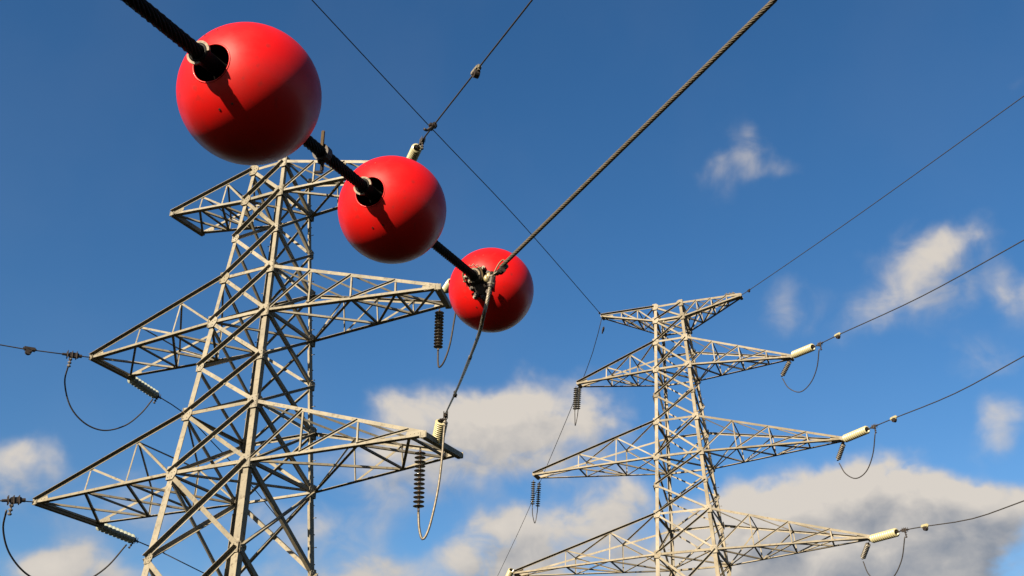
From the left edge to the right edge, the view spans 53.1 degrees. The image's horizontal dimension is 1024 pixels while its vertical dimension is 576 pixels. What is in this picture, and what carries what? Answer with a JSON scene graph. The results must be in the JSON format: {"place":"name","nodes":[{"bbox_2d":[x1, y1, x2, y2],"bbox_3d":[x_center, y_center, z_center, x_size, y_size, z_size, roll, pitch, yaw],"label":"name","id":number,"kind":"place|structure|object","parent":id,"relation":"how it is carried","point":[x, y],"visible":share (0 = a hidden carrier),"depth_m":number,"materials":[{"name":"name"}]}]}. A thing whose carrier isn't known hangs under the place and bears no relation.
{"place":"outdoors","nodes":[
{"label":"outdoors","id":0,"kind":"place"},
{"bbox_2d":[0,344,61,353],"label":"power line","id":1,"kind":"object","parent":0,"point":[36,350],"visible":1,"depth_m":36.52,"materials":[{"name":"metal"}]},
{"bbox_2d":[23,346,36,354],"bbox_3d":[-17.133,2.226,36.357,0.447,0.312,0.182,18,-34,-30],"label":"line weight","id":2,"kind":"object","parent":1,"relation":"attached to","point":[28,350],"visible":1,"depth_m":36.29,"materials":[{"name":"metal"}]},
{"bbox_2d":[62,350,81,366],"bbox_3d":[-15.964,2.574,37.096,0.683,0.632,0.176,18,-34,-30],"label":"dead end clamp","id":3,"kind":"object","parent":1,"relation":"attached to","point":[72,354],"visible":1,"depth_m":37.09,"materials":[{"name":"metal"}]},
{"bbox_2d":[64,367,152,430],"bbox_3d":[-15.248,4.398,38.262,0.626,1.942,4.099,-16,-32,26],"label":"jumper loop","id":4,"kind":"object","parent":3,"relation":"hanging from","point":[76,415],"visible":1,"depth_m":37.57,"materials":[{"name":"metal"}]},
{"bbox_2d":[121,0,476,279],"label":"thick cable","id":5,"kind":"object","parent":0,"point":[165,25],"visible":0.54,"depth_m":5.33,"materials":[{"name":"black rubber"}]},
{"bbox_2d":[176,22,321,165],"bbox_3d":[-1.487,-1.098,5.818,0.799,0.800,0.800,14,-32,-23],"label":"marker ball","id":6,"kind":"object","parent":5,"relation":"attached to","point":[248,93],"visible":0.98,"depth_m":5.54,"materials":[{"name":"red plastic"}]},
{"bbox_2d":[312,130,332,173],"bbox_3d":[-1.232,-0.869,6.583,0.124,0.245,0.150,-9,-30,16],"label":"rod clamp","id":7,"kind":"object","parent":5,"relation":"hanging from","point":[326,157],"visible":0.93,"depth_m":6.57,"materials":[{"name":"beige metal"}]},
{"bbox_2d":[338,156,445,263],"bbox_3d":[-0.887,-0.578,7.593,0.800,0.800,0.799,13,-32,-23],"label":"marker ball","id":8,"kind":"object","parent":5,"relation":"attached to","point":[394,212],"visible":0.96,"depth_m":7.31,"materials":[{"name":"red plastic"}]},
{"bbox_2d":[462,263,491,300],"bbox_3d":[-0.311,-0.054,9.189,0.274,0.354,0.170,0,-29,0],"label":"cable end clamp","id":9,"kind":"object","parent":5,"relation":"attached to","point":[478,286],"visible":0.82,"depth_m":9.17,"materials":[{"name":"metal"}]},
{"bbox_2d":[483,271,495,282],"bbox_3d":[-0.196,-0.099,9.095,0.082,0.082,0.145,17,-37,-28],"label":"spool insulator","id":10,"kind":"object","parent":9,"relation":"attached to","point":[486,278],"visible":0.65,"depth_m":9.09,"materials":[{"name":"ceramic"}]},
{"bbox_2d":[449,248,533,332],"bbox_3d":[-0.195,0.021,9.636,0.799,0.799,0.800,14,-32,-23],"label":"marker ball","id":11,"kind":"object","parent":5,"relation":"attached to","point":[510,300],"visible":0.81,"depth_m":9.37,"materials":[{"name":"red plastic"}]},
{"bbox_2d":[493,259,508,275],"bbox_3d":[-0.106,-0.181,9.010,0.153,0.174,0.086,0,-29,0],"label":"wire loop end","id":12,"kind":"object","parent":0,"point":[501,270],"visible":0.98,"depth_m":8.98,"materials":[{"name":"beige metal"}]},
{"bbox_2d":[487,274,495,288],"bbox_3d":[-0.179,-0.051,8.970,0.084,0.130,0.059,15,-32,-26],"label":"socket","id":13,"kind":"object","parent":12,"relation":"hanging from","point":[491,280],"visible":1,"depth_m":8.95,"materials":[{"name":"metal"}]},
{"bbox_2d":[499,0,776,267],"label":"conductor","id":14,"kind":"object","parent":12,"relation":"attached to","point":[698,74],"visible":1,"depth_m":7.37,"materials":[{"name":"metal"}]},
{"bbox_2d":[0,0,1023,575],"label":"sky","id":15,"kind":"structure","parent":0,"point":[820,109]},
{"label":"ground","id":16,"kind":"structure","parent":0,"visible":0},
{"bbox_2d":[32,156,462,575],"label":"lattice tower","id":17,"kind":"structure","parent":16,"relation":"on","point":[254,402],"depth_m":34.23,"materials":[{"name":"metal"}]},
{"bbox_2d":[96,523,135,542],"bbox_3d":[-14.578,8.996,37.701,0.360,0.360,2.364,-8,-28,13],"label":"insulator string","id":18,"kind":"object","parent":17,"relation":"attached to","point":[117,533],"visible":0.98,"depth_m":37.63,"materials":[{"name":"ceramic"}]},
{"bbox_2d":[128,537,138,548],"bbox_3d":[-14.319,9.627,38.671,0.238,0.446,0.521,-8,-30,13],"label":"dead end clamp","id":19,"kind":"object","parent":18,"relation":"attached to","point":[135,541],"visible":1,"depth_m":38.66,"materials":[{"name":"metal"}]},
{"bbox_2d":[139,541,203,573],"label":"power line","id":20,"kind":"object","parent":18,"relation":"attached to","point":[176,559],"visible":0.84,"depth_m":41.34,"materials":[{"name":"metal"}]},
{"bbox_2d":[127,377,158,397],"bbox_3d":[-14.183,3.803,39.412,0.360,0.360,1.968,-8,-29,13],"label":"insulator string","id":21,"kind":"object","parent":17,"relation":"attached to","point":[145,388],"visible":0.99,"depth_m":39.35,"materials":[{"name":"ceramic"}]},
{"bbox_2d":[162,398,317,575],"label":"power line","id":22,"kind":"object","parent":21,"relation":"attached to","point":[221,451],"visible":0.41,"depth_m":43.87,"materials":[{"name":"metal"}]},
{"bbox_2d":[406,143,421,161],"bbox_3d":[-3.370,-4.548,35.053,0.380,0.380,1.270,9,-23,-16],"label":"insulator string","id":23,"kind":"object","parent":17,"relation":"attached to","point":[414,152],"visible":0.68,"depth_m":34.74,"materials":[{"name":"ceramic"}]},
{"bbox_2d":[417,0,532,146],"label":"power line","id":24,"kind":"object","parent":23,"relation":"attached to","point":[502,37],"visible":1,"depth_m":30.38,"materials":[{"name":"metal"}]},
{"bbox_2d":[419,136,425,149],"bbox_3d":[-2.983,-4.798,34.050,0.138,0.493,0.526,11,-31,-20],"label":"dead end clamp","id":25,"kind":"object","parent":24,"relation":"attached to","point":[421,142],"visible":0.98,"depth_m":33.99,"materials":[{"name":"metal"}]},
{"bbox_2d":[423,122,436,131],"bbox_3d":[-2.648,-5.165,33.053,0.457,0.371,0.323,15,-32,-26],"label":"wire tap","id":26,"kind":"object","parent":24,"relation":"attached to","point":[432,126],"visible":1,"depth_m":33.04,"materials":[{"name":"metal"}]},
{"bbox_2d":[471,64,481,78],"bbox_3d":[-1.084,-6.495,30.867,0.224,0.393,0.552,13,-31,-22],"label":"line weight","id":27,"kind":"object","parent":24,"relation":"attached to","point":[475,72],"visible":1,"depth_m":30.73,"materials":[{"name":"metal"}]},
{"bbox_2d":[413,448,425,511],"bbox_3d":[-2.650,5.482,29.322,0.330,1.896,0.330,-1,-29,0],"label":"insulator string","id":28,"kind":"object","parent":17,"relation":"hanging from","point":[419,475],"visible":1,"depth_m":29.29,"materials":[{"name":"ceramic"}]},
{"bbox_2d":[433,309,443,350],"bbox_3d":[-2.387,1.362,33.409,0.310,1.543,0.310,0,-29,0],"label":"insulator string","id":29,"kind":"object","parent":17,"relation":"hanging from","point":[438,330],"visible":1,"depth_m":33.37,"materials":[{"name":"ceramic"}]},
{"bbox_2d":[437,313,455,367],"bbox_3d":[-2.071,1.403,32.499,0.252,2.218,1.729,10,-31,-18],"label":"jumper loop","id":30,"kind":"object","parent":29,"relation":"hanging from","point":[443,362],"visible":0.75,"depth_m":32.17,"materials":[{"name":"metal"}]},
{"bbox_2d":[433,418,447,443],"bbox_3d":[-2.132,4.229,30.156,0.380,0.380,0.888,8,-70,-14],"label":"insulator string","id":31,"kind":"object","parent":17,"relation":"attached to","point":[438,430],"visible":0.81,"depth_m":30.01,"materials":[{"name":"ceramic"}]},
{"bbox_2d":[443,411,447,426],"bbox_3d":[-1.948,3.829,30.007,0.135,0.516,0.517,2,-29,-4],"label":"dead end clamp","id":32,"kind":"object","parent":31,"relation":"attached to","point":[445,416],"visible":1,"depth_m":29.93,"materials":[{"name":"metal"}]},
{"bbox_2d":[417,417,446,539],"bbox_3d":[-2.287,5.417,29.258,0.798,3.577,0.110,-7,-30,13],"label":"jumper loop","id":33,"kind":"object","parent":32,"relation":"hanging from","point":[435,501],"visible":1,"depth_m":28.93,"materials":[{"name":"metal"}]},
{"bbox_2d":[445,287,491,413],"bbox_3d":[-1.078,1.964,19.429,0.108,7.296,20.419,2,-29,-4],"label":"conductor","id":34,"kind":"object","parent":32,"relation":"attached to","point":[478,333],"visible":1,"depth_m":9.77,"materials":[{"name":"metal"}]},
{"bbox_2d":[442,278,449,292],"bbox_3d":[-2.040,-0.062,32.831,0.280,0.280,0.849,9,-26,-17],"label":"insulator string","id":35,"kind":"object","parent":17,"relation":"attached to","point":[445,287],"visible":0.61,"depth_m":32.75,"materials":[{"name":"ceramic"}]},
{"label":"power line","id":36,"kind":"object","parent":17,"relation":"attached to","visible":0},
{"bbox_2d":[1,495,25,515],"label":"dead end clamp","id":37,"kind":"object","parent":36,"relation":"attached to","point":[13,500],"visible":1,"depth_m":34.20,"materials":[{"name":"metal"}]},
{"bbox_2d":[2,510,126,575],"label":"jumper loop","id":38,"kind":"object","parent":37,"relation":"hanging from","point":[21,569],"visible":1,"depth_m":34.98,"materials":[{"name":"metal"}]},
{"bbox_2d":[513,293,870,575],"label":"lattice tower","id":39,"kind":"structure","parent":16,"relation":"on","point":[686,337],"depth_m":52.30,"materials":[{"name":"metal"}]},
{"bbox_2d":[312,0,601,314],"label":"ground wire","id":40,"kind":"object","parent":39,"relation":"attached to","point":[444,142],"visible":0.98,"depth_m":42.39,"materials":[{"name":"black metal"}]},
{"bbox_2d":[506,568,513,575],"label":"insulator string","id":41,"kind":"object","parent":39,"relation":"attached to","point":[510,571],"visible":1,"depth_m":51.54,"materials":[{"name":"ceramic"}]},
{"bbox_2d":[530,480,535,505],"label":"insulator string","id":42,"kind":"object","parent":39,"relation":"attached to","point":[532,492],"visible":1,"depth_m":53.86,"materials":[{"name":"ceramic"}]},
{"bbox_2d":[535,482,540,507],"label":"insulator string","id":43,"kind":"object","parent":39,"relation":"attached to","point":[538,495],"visible":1,"depth_m":54.32,"materials":[{"name":"ceramic"}]},
{"bbox_2d":[498,318,601,574],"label":"ground wire","id":44,"kind":"object","parent":39,"relation":"attached to","point":[559,436],"visible":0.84,"depth_m":68.26,"materials":[{"name":"grey metal"}]},
{"bbox_2d":[573,388,577,410],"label":"insulator string","id":45,"kind":"object","parent":39,"relation":"attached to","point":[575,398],"visible":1,"depth_m":55.55,"materials":[{"name":"ceramic"}]},
{"bbox_2d":[577,387,580,409],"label":"insulator string","id":46,"kind":"object","parent":39,"relation":"attached to","point":[579,396],"visible":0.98,"depth_m":56.10,"materials":[{"name":"ceramic"}]},
{"bbox_2d":[781,360,790,376],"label":"insulator string","id":47,"kind":"object","parent":39,"relation":"attached to","point":[785,368],"visible":1,"depth_m":52.87,"materials":[{"name":"ceramic"}]},
{"bbox_2d":[791,343,815,357],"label":"insulator string","id":48,"kind":"object","parent":39,"relation":"attached to","point":[802,351],"visible":1,"depth_m":51.49,"materials":[{"name":"ceramic"}]},
{"bbox_2d":[813,240,1023,346],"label":"power line","id":49,"kind":"object","parent":48,"relation":"attached to","point":[930,291],"visible":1,"depth_m":43.36,"materials":[{"name":"metal"}]},
{"bbox_2d":[816,341,822,349],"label":"dead end clamp","id":50,"kind":"object","parent":49,"relation":"attached to","point":[820,343],"visible":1,"depth_m":50.34,"materials":[{"name":"metal"}]},
{"bbox_2d":[782,349,819,392],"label":"jumper loop","id":51,"kind":"object","parent":50,"relation":"hanging from","point":[811,380],"visible":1,"depth_m":50.85,"materials":[{"name":"metal"}]},
{"bbox_2d":[834,332,840,338],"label":"line weight","id":52,"kind":"object","parent":49,"relation":"attached to","point":[837,336],"visible":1,"depth_m":49.09,"materials":[{"name":"beige metal"}]},
{"bbox_2d":[836,442,845,460],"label":"insulator string","id":53,"kind":"object","parent":39,"relation":"attached to","point":[840,451],"visible":1,"depth_m":50.00,"materials":[{"name":"ceramic"}]},
{"bbox_2d":[842,426,869,441],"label":"insulator string","id":54,"kind":"object","parent":39,"relation":"attached to","point":[855,434],"visible":1,"depth_m":48.62,"materials":[{"name":"ceramic"}]},
{"bbox_2d":[868,356,1023,429],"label":"power line","id":55,"kind":"object","parent":54,"relation":"attached to","point":[956,392],"visible":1,"depth_m":42.88,"materials":[{"name":"metal"}]},
{"bbox_2d":[870,423,877,432],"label":"dead end clamp","id":56,"kind":"object","parent":55,"relation":"attached to","point":[873,426],"visible":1,"depth_m":47.56,"materials":[{"name":"metal"}]},
{"bbox_2d":[839,433,875,478],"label":"jumper loop","id":57,"kind":"object","parent":56,"relation":"hanging from","point":[868,466],"visible":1,"depth_m":47.91,"materials":[{"name":"metal"}]},
{"bbox_2d":[890,415,896,422],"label":"line weight","id":58,"kind":"object","parent":55,"relation":"attached to","point":[893,419],"visible":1,"depth_m":46.35,"materials":[{"name":"grey metal"}]},
{"bbox_2d":[861,542,870,559],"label":"insulator string","id":59,"kind":"object","parent":39,"relation":"attached to","point":[866,548],"visible":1,"depth_m":47.49,"materials":[{"name":"ceramic"}]},
{"bbox_2d":[742,96,1023,294],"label":"ground wire","id":60,"kind":"object","parent":39,"relation":"attached to","point":[892,190],"visible":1,"depth_m":44.20,"materials":[{"name":"black metal"}]},
{"bbox_2d":[869,528,899,542],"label":"insulator string","id":61,"kind":"object","parent":39,"relation":"attached to","point":[884,535],"visible":1,"depth_m":46.14,"materials":[{"name":"ceramic"}]},
{"bbox_2d":[897,500,1023,531],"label":"power line","id":62,"kind":"object","parent":61,"relation":"attached to","point":[971,518],"visible":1,"depth_m":41.43,"materials":[{"name":"metal"}]},
{"bbox_2d":[900,527,907,537],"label":"dead end clamp","id":63,"kind":"object","parent":62,"relation":"attached to","point":[904,530],"visible":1,"depth_m":45.04,"materials":[{"name":"metal"}]},
{"bbox_2d":[863,537,904,575],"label":"jumper loop","id":64,"kind":"object","parent":63,"relation":"hanging from","point":[899,564],"visible":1,"depth_m":45.22,"materials":[{"name":"metal"}]},
{"bbox_2d":[921,523,928,530],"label":"line weight","id":65,"kind":"object","parent":62,"relation":"attached to","point":[924,527],"visible":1,"depth_m":43.89,"materials":[{"name":"beige metal"}]}
]}

